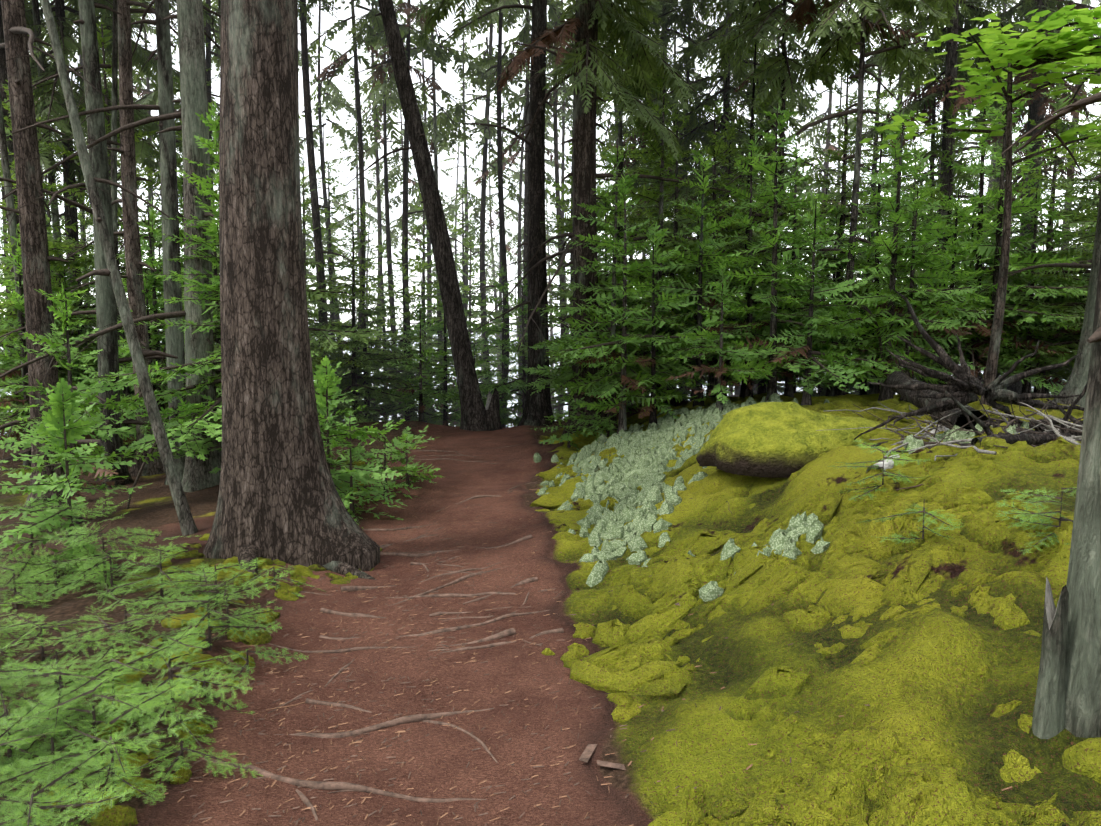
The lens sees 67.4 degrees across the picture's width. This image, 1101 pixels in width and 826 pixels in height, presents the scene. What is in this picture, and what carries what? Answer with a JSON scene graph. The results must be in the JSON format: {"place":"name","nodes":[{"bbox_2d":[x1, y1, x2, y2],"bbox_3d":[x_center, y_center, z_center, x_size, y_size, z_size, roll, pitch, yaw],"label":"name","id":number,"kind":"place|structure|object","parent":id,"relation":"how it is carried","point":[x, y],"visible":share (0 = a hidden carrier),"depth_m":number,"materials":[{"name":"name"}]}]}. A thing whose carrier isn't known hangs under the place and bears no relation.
{"place":"outdoors","nodes":[
{"label":"outdoors","id":0,"kind":"place"},
{"bbox_2d":[0,393,1100,825],"bbox_3d":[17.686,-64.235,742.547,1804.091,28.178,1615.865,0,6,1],"label":"ground","id":1,"kind":"structure","parent":0,"point":[916,679],"depth_m":3.51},
{"bbox_2d":[0,690,86,825],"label":"fir tree","id":2,"kind":"object","parent":1,"relation":"on","point":[15,771],"visible":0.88,"depth_m":2.44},
{"bbox_2d":[0,229,95,467],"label":"fir tree","id":3,"kind":"object","parent":1,"relation":"on","point":[24,379],"visible":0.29,"depth_m":10.25,"materials":[{"name":"green plant"}]},
{"bbox_2d":[0,0,122,513],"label":"spruce tree","id":4,"kind":"object","parent":1,"relation":"on","point":[17,45],"visible":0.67,"depth_m":7.85,"materials":[{"name":"brown plant"}]},
{"bbox_2d":[0,670,129,780],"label":"fir tree","id":5,"kind":"object","parent":1,"relation":"on","point":[10,757],"visible":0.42,"depth_m":2.83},
{"bbox_2d":[0,80,133,436],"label":"fir tree","id":6,"kind":"object","parent":1,"relation":"on","point":[54,250],"visible":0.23,"depth_m":11.03,"materials":[{"name":"green plant"}]},
{"bbox_2d":[0,0,134,459],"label":"spruce tree","id":7,"kind":"object","parent":1,"relation":"on","point":[126,390],"visible":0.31,"depth_m":10.93,"materials":[{"name":"grey plant"}]},
{"bbox_2d":[0,729,135,825],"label":"fir tree","id":8,"kind":"object","parent":1,"relation":"on","point":[36,820],"visible":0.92,"depth_m":2.33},
{"bbox_2d":[0,378,151,586],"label":"fir tree","id":9,"kind":"object","parent":1,"relation":"on","point":[57,438],"visible":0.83,"depth_m":5.24,"materials":[{"name":"plant"}]},
{"bbox_2d":[0,283,160,523],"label":"fir tree","id":10,"kind":"object","parent":1,"relation":"on","point":[64,308],"visible":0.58,"depth_m":7.10,"materials":[{"name":"green plant"}]},
{"bbox_2d":[0,653,170,774],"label":"fir tree","id":11,"kind":"object","parent":1,"relation":"on","point":[47,675],"visible":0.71,"depth_m":3.04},
{"bbox_2d":[0,0,182,438],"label":"spruce tree","id":12,"kind":"object","parent":1,"relation":"on","point":[71,170],"visible":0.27,"depth_m":12.50,"materials":[{"name":"green plant"}]},
{"bbox_2d":[0,666,195,784],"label":"fir tree","id":13,"kind":"object","parent":1,"relation":"on","point":[109,696],"visible":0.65,"depth_m":2.88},
{"bbox_2d":[0,675,204,820],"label":"fern","id":14,"kind":"object","parent":1,"relation":"on","point":[114,777],"visible":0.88,"depth_m":2.69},
{"bbox_2d":[7,627,201,734],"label":"fir tree","id":15,"kind":"object","parent":1,"relation":"on","point":[102,674],"visible":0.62,"depth_m":3.14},
{"bbox_2d":[25,489,185,600],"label":"fir tree","id":16,"kind":"object","parent":1,"relation":"on","point":[95,533],"visible":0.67,"depth_m":4.89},
{"bbox_2d":[0,18,212,446],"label":"fir tree","id":17,"kind":"object","parent":1,"relation":"on","point":[102,40],"visible":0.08,"depth_m":11.69,"materials":[{"name":"green plant"}]},
{"bbox_2d":[0,0,220,487],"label":"spruce tree","id":18,"kind":"object","parent":1,"relation":"on","point":[109,359],"visible":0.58,"depth_m":8.90,"materials":[{"name":"grey plant"}]},
{"bbox_2d":[0,0,221,492],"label":"spruce tree","id":19,"kind":"object","parent":1,"relation":"on","point":[197,475],"visible":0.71,"depth_m":8.10,"materials":[{"name":"grey plant"}]},
{"bbox_2d":[11,0,220,508],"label":"spruce tree","id":20,"kind":"object","parent":1,"relation":"on","point":[174,338],"visible":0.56,"depth_m":8.74,"materials":[{"name":"grey plant"}]},
{"bbox_2d":[40,0,197,535],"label":"dead leaning tree","id":21,"kind":"object","parent":1,"relation":"on","point":[182,508],"visible":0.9,"depth_m":6.08,"materials":[{"name":"wood"}]},
{"bbox_2d":[58,0,221,475],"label":"spruce tree","id":22,"kind":"object","parent":1,"relation":"on","point":[130,232],"visible":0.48,"depth_m":9.43,"materials":[{"name":"plant"}]},
{"bbox_2d":[63,196,221,446],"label":"fir tree","id":23,"kind":"object","parent":1,"relation":"on","point":[157,344],"visible":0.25,"depth_m":9.92,"materials":[{"name":"green plant"}]},
{"bbox_2d":[77,527,224,610],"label":"fir tree","id":24,"kind":"object","parent":1,"relation":"on","point":[161,572],"visible":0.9,"depth_m":4.57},
{"bbox_2d":[105,646,251,759],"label":"fir tree","id":25,"kind":"object","parent":1,"relation":"on","point":[173,709],"visible":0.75,"depth_m":3.14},
{"bbox_2d":[75,101,325,460],"bbox_3d":[-3.058,-0.930,7.935,1.986,4.050,2.379,3,7,25],"label":"fir tree","id":26,"kind":"object","parent":1,"relation":"on","point":[179,427],"visible":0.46,"depth_m":7.71,"materials":[{"name":"green plant"}]},
{"bbox_2d":[26,459,381,825],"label":"moss tufts","id":27,"kind":"object","parent":1,"relation":"on","point":[119,815],"visible":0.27,"depth_m":3.83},
{"bbox_2d":[138,561,282,653],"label":"fir tree","id":28,"kind":"object","parent":1,"relation":"on","point":[209,627],"visible":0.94,"depth_m":3.87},
{"bbox_2d":[150,108,383,412],"bbox_3d":[-3.952,-2.156,11.396,3.021,5.950,2.908,-2,6,-22],"label":"fir tree","id":29,"kind":"object","parent":1,"relation":"on","point":[333,294],"visible":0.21,"depth_m":11.42,"materials":[{"name":"green plant"}]},
{"bbox_2d":[203,0,379,570],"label":"tree trunk","id":30,"kind":"object","parent":1,"relation":"on","point":[279,498],"visible":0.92,"depth_m":5.31,"materials":[{"name":"brown plant"}]},
{"bbox_2d":[298,0,369,427],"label":"spruce tree","id":31,"kind":"object","parent":1,"relation":"on","point":[316,222],"visible":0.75,"depth_m":15.46,"materials":[{"name":"brown plant"}]},
{"bbox_2d":[298,1,373,402],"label":"spruce tree","id":32,"kind":"object","parent":1,"relation":"on","point":[337,103],"visible":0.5,"depth_m":21.48,"materials":[{"name":"green plant"}]},
{"bbox_2d":[306,161,398,424],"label":"fir tree","id":33,"kind":"object","parent":1,"relation":"on","point":[330,240],"visible":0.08,"depth_m":18.77,"materials":[{"name":"green plant"}]},
{"bbox_2d":[313,355,406,507],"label":"fir tree","id":34,"kind":"object","parent":1,"relation":"on","point":[327,387],"visible":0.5,"depth_m":7.09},
{"bbox_2d":[320,410,404,527],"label":"fir tree","id":35,"kind":"object","parent":1,"relation":"on","point":[368,468],"visible":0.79,"depth_m":6.90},
{"bbox_2d":[308,203,418,426],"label":"fir tree","id":36,"kind":"object","parent":1,"relation":"on","point":[354,360],"visible":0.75,"depth_m":14.52,"materials":[{"name":"green plant"}]},
{"bbox_2d":[311,203,418,423],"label":"fir tree","id":37,"kind":"object","parent":1,"relation":"on","point":[377,312],"visible":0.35,"depth_m":15.38,"materials":[{"name":"green plant"}]},
{"bbox_2d":[177,443,563,819],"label":"tree roots","id":38,"kind":"object","parent":1,"relation":"on","point":[248,552],"visible":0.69,"depth_m":4.29,"materials":[{"name":"brown wood"}]},
{"bbox_2d":[300,0,446,397],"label":"spruce tree","id":39,"kind":"object","parent":1,"relation":"on","point":[334,65],"visible":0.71,"depth_m":17.58,"materials":[{"name":"green plant"}]},
{"bbox_2d":[344,0,426,419],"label":"spruce tree","id":40,"kind":"object","parent":1,"relation":"on","point":[393,99],"visible":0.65,"depth_m":19.70,"materials":[{"name":"green plant"}]},
{"bbox_2d":[343,0,451,416],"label":"spruce tree","id":41,"kind":"object","parent":1,"relation":"on","point":[373,37],"visible":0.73,"depth_m":16.77,"materials":[{"name":"green plant"}]},
{"bbox_2d":[359,237,454,424],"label":"fir tree","id":42,"kind":"object","parent":1,"relation":"on","point":[408,300],"visible":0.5,"depth_m":16.38,"materials":[{"name":"green plant"}]},
{"bbox_2d":[368,300,454,421],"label":"fir tree","id":43,"kind":"object","parent":1,"relation":"on","point":[421,375],"visible":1,"depth_m":13.81,"materials":[{"name":"green plant"}]},
{"bbox_2d":[342,0,485,430],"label":"leaning spruce","id":44,"kind":"object","parent":1,"relation":"on","point":[472,409],"visible":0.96,"depth_m":12.81,"materials":[{"name":"brown plant"}]},
{"bbox_2d":[373,0,458,381],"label":"spruce tree","id":45,"kind":"object","parent":1,"relation":"on","point":[393,173],"visible":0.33,"depth_m":23.76,"materials":[{"name":"green plant"}]},
{"bbox_2d":[358,178,492,424],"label":"fir tree","id":46,"kind":"object","parent":1,"relation":"on","point":[424,266],"visible":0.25,"depth_m":17.75,"materials":[{"name":"green plant"}]},
{"bbox_2d":[389,273,480,425],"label":"fir tree","id":47,"kind":"object","parent":1,"relation":"on","point":[438,390],"visible":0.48,"depth_m":15.16,"materials":[{"name":"green plant"}]},
{"bbox_2d":[384,0,496,422],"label":"spruce tree","id":48,"kind":"object","parent":1,"relation":"on","point":[438,134],"visible":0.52,"depth_m":18.59,"materials":[{"name":"green plant"}]},
{"bbox_2d":[433,2,503,318],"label":"spruce tree","id":49,"kind":"object","parent":1,"relation":"on","point":[467,195],"visible":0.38,"depth_m":27.34,"materials":[{"name":"green plant"}]},
{"bbox_2d":[421,178,521,426],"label":"fir tree","id":50,"kind":"object","parent":1,"relation":"on","point":[461,232],"visible":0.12,"depth_m":22.66,"materials":[{"name":"green plant"}]},
{"bbox_2d":[423,1,524,395],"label":"spruce tree","id":51,"kind":"object","parent":1,"relation":"on","point":[487,134],"visible":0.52,"depth_m":20.50,"materials":[{"name":"green plant"}]},
{"bbox_2d":[446,0,555,423],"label":"spruce tree","id":52,"kind":"object","parent":1,"relation":"on","point":[517,13],"visible":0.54,"depth_m":17.19,"materials":[{"name":"green plant"}]},
{"bbox_2d":[2,460,1011,825],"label":"litter twigs","id":53,"kind":"object","parent":1,"relation":"on","point":[588,752],"visible":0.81,"depth_m":3.35,"materials":[{"name":"brown wood"}]},
{"bbox_2d":[451,262,562,426],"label":"fir tree","id":54,"kind":"object","parent":1,"relation":"on","point":[493,330],"visible":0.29,"depth_m":15.87,"materials":[{"name":"green plant"}]},
{"bbox_2d":[440,0,601,425],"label":"spruce tree","id":55,"kind":"object","parent":1,"relation":"on","point":[538,407],"visible":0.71,"depth_m":13.22,"materials":[{"name":"brown plant"}]},
{"bbox_2d":[468,0,573,388],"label":"spruce tree","id":56,"kind":"object","parent":1,"relation":"on","point":[552,9],"visible":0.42,"depth_m":18.55,"materials":[{"name":"green plant"}]},
{"bbox_2d":[480,262,566,426],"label":"fir tree","id":57,"kind":"object","parent":1,"relation":"on","point":[507,387],"visible":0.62,"depth_m":14.94,"materials":[{"name":"green plant"}]},
{"bbox_2d":[403,0,730,434],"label":"spruce tree","id":58,"kind":"object","parent":1,"relation":"on","point":[588,23],"visible":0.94,"depth_m":11.01,"materials":[{"name":"green plant"}]},
{"bbox_2d":[507,127,629,420],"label":"fir tree","id":59,"kind":"object","parent":1,"relation":"on","point":[555,405],"visible":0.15,"depth_m":17.60,"materials":[{"name":"green plant"}]},
{"bbox_2d":[522,178,667,416],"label":"fir tree","id":60,"kind":"object","parent":1,"relation":"on","point":[563,377],"visible":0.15,"depth_m":11.38,"materials":[{"name":"green plant"}]},
{"bbox_2d":[513,0,695,402],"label":"fir tree","id":61,"kind":"object","parent":1,"relation":"on","point":[618,126],"visible":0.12,"depth_m":13.43,"materials":[{"name":"green plant"}]},
{"bbox_2d":[529,139,682,430],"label":"fir tree","id":62,"kind":"object","parent":1,"relation":"on","point":[562,342],"visible":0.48,"depth_m":10.40,"materials":[{"name":"green plant"}]},
{"bbox_2d":[546,165,709,433],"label":"fir tree","id":63,"kind":"object","parent":1,"relation":"on","point":[604,346],"visible":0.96,"depth_m":9.57,"materials":[{"name":"green plant"}]},
{"bbox_2d":[591,221,711,425],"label":"fir tree","id":64,"kind":"object","parent":1,"relation":"on","point":[657,236],"visible":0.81,"depth_m":9.58,"materials":[{"name":"green plant"}]},
{"bbox_2d":[563,72,746,413],"bbox_3d":[1.451,-2.167,11.254,2.569,5.050,2.713,0,6,1],"label":"fir tree","id":65,"kind":"object","parent":1,"relation":"on","point":[648,195],"visible":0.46,"depth_m":11.19,"materials":[{"name":"green plant"}]},
{"bbox_2d":[559,0,760,389],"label":"spruce tree","id":66,"kind":"object","parent":1,"relation":"on","point":[655,7],"visible":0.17,"depth_m":15.18,"materials":[{"name":"green plant"}]},
{"bbox_2d":[598,101,737,406],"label":"fir tree","id":67,"kind":"object","parent":1,"relation":"on","point":[667,164],"visible":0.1,"depth_m":12.54,"materials":[{"name":"green plant"}]},
{"bbox_2d":[619,148,778,406],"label":"fir tree","id":68,"kind":"object","parent":1,"relation":"on","point":[701,264],"visible":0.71,"depth_m":9.98,"materials":[{"name":"green plant"}]},
{"bbox_2d":[642,94,779,397],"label":"fir tree","id":69,"kind":"object","parent":1,"relation":"on","point":[712,380],"visible":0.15,"depth_m":11.54,"materials":[{"name":"green plant"}]},
{"bbox_2d":[630,0,819,388],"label":"spruce tree","id":70,"kind":"object","parent":1,"relation":"on","point":[706,43],"visible":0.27,"depth_m":14.52,"materials":[{"name":"green plant"}]},
{"bbox_2d":[663,261,789,410],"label":"fir tree","id":71,"kind":"object","parent":1,"relation":"on","point":[719,389],"visible":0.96,"depth_m":8.91,"materials":[{"name":"green plant"}]},
{"bbox_2d":[661,40,842,396],"bbox_3d":[2.786,-2.625,11.978,2.840,5.650,2.901,0,6,1],"label":"fir tree","id":72,"kind":"object","parent":1,"relation":"on","point":[767,217],"visible":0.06,"depth_m":11.68,"materials":[{"name":"green plant"}]},
{"bbox_2d":[683,128,829,397],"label":"fir tree","id":73,"kind":"object","parent":1,"relation":"on","point":[748,390],"visible":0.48,"depth_m":10.23,"materials":[{"name":"green plant"}]},
{"bbox_2d":[644,0,880,384],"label":"spruce tree","id":74,"kind":"object","parent":1,"relation":"on","point":[755,29],"visible":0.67,"depth_m":11.57,"materials":[{"name":"green plant"}]},
{"bbox_2d":[533,393,1032,601],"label":"reindeer lichen clumps","id":75,"kind":"object","parent":1,"relation":"on","point":[643,462],"visible":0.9,"depth_m":6.58,"materials":[{"name":"plant"}]},
{"bbox_2d":[716,100,878,401],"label":"fir tree","id":76,"kind":"object","parent":1,"relation":"on","point":[772,320],"visible":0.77,"depth_m":9.45,"materials":[{"name":"green plant"}]},
{"bbox_2d":[717,143,880,397],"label":"fir tree","id":77,"kind":"object","parent":1,"relation":"on","point":[788,390],"visible":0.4,"depth_m":10.28,"materials":[{"name":"green plant"}]},
{"bbox_2d":[696,401,907,477],"bbox_3d":[1.885,0.179,6.024,1.609,0.520,0.881,0,6,1],"label":"mossy boulder","id":78,"kind":"object","parent":1,"relation":"on","point":[775,439],"visible":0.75,"depth_m":5.80,"materials":[{"name":"plant"}]},
{"bbox_2d":[530,397,1100,825],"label":"moss cushions","id":79,"kind":"object","parent":1,"relation":"on","point":[919,784],"visible":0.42,"depth_m":3.56,"materials":[{"name":"plant"}]},
{"bbox_2d":[744,193,904,404],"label":"fir tree","id":80,"kind":"object","parent":1,"relation":"on","point":[807,346],"visible":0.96,"depth_m":8.77,"materials":[{"name":"green plant"}]},
{"bbox_2d":[740,63,921,394],"bbox_3d":[4.376,-2.667,12.735,2.909,5.650,2.790,4,7,34],"label":"fir tree","id":81,"kind":"object","parent":1,"relation":"on","point":[845,146],"visible":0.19,"depth_m":12.52,"materials":[{"name":"green plant"}]},
{"bbox_2d":[790,8,880,389],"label":"spruce tree","id":82,"kind":"object","parent":1,"relation":"on","point":[826,141],"visible":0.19,"depth_m":25.06,"materials":[{"name":"green plant"}]},
{"bbox_2d":[721,0,988,395],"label":"spruce tree","id":83,"kind":"object","parent":1,"relation":"on","point":[865,32],"visible":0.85,"depth_m":10.60,"materials":[{"name":"green plant"}]},
{"bbox_2d":[802,115,957,394],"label":"fir tree","id":84,"kind":"object","parent":1,"relation":"on","point":[874,389],"visible":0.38,"depth_m":10.84,"materials":[{"name":"green plant"}]},
{"bbox_2d":[781,96,992,400],"bbox_3d":[3.848,-1.677,9.349,2.177,3.757,1.796,5,8,41],"label":"fir tree","id":85,"kind":"object","parent":1,"relation":"on","point":[944,323],"visible":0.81,"depth_m":9.23,"materials":[{"name":"green plant"}]},
{"bbox_2d":[805,12,985,394],"bbox_3d":[6.417,-3.666,16.702,3.761,8.880,3.707,0,6,1],"label":"fir tree","id":86,"kind":"object","parent":1,"relation":"on","point":[877,109],"visible":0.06,"depth_m":16.29,"materials":[{"name":"green plant"}]},
{"bbox_2d":[823,143,993,379],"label":"fir tree","id":87,"kind":"object","parent":1,"relation":"on","point":[915,175],"visible":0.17,"depth_m":9.73,"materials":[{"name":"green plant"}]},
{"bbox_2d":[833,182,993,401],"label":"fir tree","id":88,"kind":"object","parent":1,"relation":"on","point":[914,262],"visible":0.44,"depth_m":9.25,"materials":[{"name":"green plant"}]},
{"bbox_2d":[856,26,1007,382],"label":"fir tree","id":89,"kind":"object","parent":1,"relation":"on","point":[933,142],"visible":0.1,"depth_m":13.34,"materials":[{"name":"green plant"}]},
{"bbox_2d":[860,93,1011,384],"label":"fir tree","id":90,"kind":"object","parent":1,"relation":"on","point":[953,156],"visible":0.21,"depth_m":12.53,"materials":[{"name":"green plant"}]},
{"bbox_2d":[816,289,1086,471],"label":"fallen branches","id":91,"kind":"object","parent":1,"relation":"on","point":[945,407],"visible":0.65,"depth_m":5.15,"materials":[{"name":"grey wood"}]},
{"bbox_2d":[848,0,1066,383],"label":"spruce tree","id":92,"kind":"object","parent":1,"relation":"on","point":[951,59],"visible":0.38,"depth_m":12.92,"materials":[{"name":"green plant"}]},
{"bbox_2d":[894,181,1021,384],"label":"fir tree","id":93,"kind":"object","parent":1,"relation":"on","point":[956,207],"visible":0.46,"depth_m":10.01,"materials":[{"name":"green plant"}]},
{"bbox_2d":[859,4,1100,405],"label":"maple sapling","id":94,"kind":"object","parent":1,"relation":"on","point":[1079,50],"visible":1,"depth_m":7.10,"materials":[{"name":"green plant"}]},
{"bbox_2d":[894,70,1082,378],"bbox_3d":[5.502,-2.103,10.626,2.240,4.408,2.122,-1,6,-10],"label":"fir tree","id":95,"kind":"object","parent":1,"relation":"on","point":[980,222],"visible":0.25,"depth_m":10.25,"materials":[{"name":"green plant"}]},
{"bbox_2d":[925,72,1087,391],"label":"fir tree","id":96,"kind":"object","parent":1,"relation":"on","point":[982,249],"visible":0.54,"depth_m":9.91,"materials":[{"name":"green plant"}]},
{"bbox_2d":[943,0,1100,393],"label":"spruce tree","id":97,"kind":"object","parent":1,"relation":"on","point":[1037,112],"visible":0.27,"depth_m":13.79,"materials":[{"name":"green plant"}]},
{"bbox_2d":[955,83,1097,393],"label":"fir tree","id":98,"kind":"object","parent":1,"relation":"on","point":[1050,221],"visible":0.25,"depth_m":10.52,"materials":[{"name":"green plant"}]},
{"bbox_2d":[967,68,1100,407],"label":"spruce tree","id":99,"kind":"object","parent":1,"relation":"on","point":[1076,382],"visible":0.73,"depth_m":8.01,"materials":[{"name":"grey plant"}]},
{"bbox_2d":[983,181,1087,393],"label":"fir tree","id":100,"kind":"object","parent":1,"relation":"on","point":[1026,386],"visible":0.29,"depth_m":10.47,"materials":[{"name":"green plant"}]},
{"bbox_2d":[995,486,1076,553],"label":"fir tree","id":101,"kind":"object","parent":1,"relation":"on","point":[1032,520],"visible":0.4,"depth_m":3.43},
{"bbox_2d":[979,75,1100,371],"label":"fir tree","id":102,"kind":"object","parent":1,"relation":"on","point":[1074,305],"visible":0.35,"depth_m":10.12,"materials":[{"name":"green plant"}]},
{"bbox_2d":[1032,576,1068,738],"bbox_3d":[1.544,0.802,2.549,0.098,0.603,0.097,0,6,1],"label":"broken snag","id":103,"kind":"object","parent":1,"relation":"on","point":[1049,719],"visible":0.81,"depth_m":2.52,"materials":[{"name":"grey plant"}]},
{"bbox_2d":[1001,92,1100,737],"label":"spruce tree","id":104,"kind":"object","parent":1,"relation":"on","point":[1083,679],"visible":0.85,"depth_m":2.50,"materials":[{"name":"grey plant"}]},
{"bbox_2d":[0,0,1100,329],"label":"sky","id":105,"kind":"structure","parent":0,"point":[447,185],"materials":[{"name":"white"}]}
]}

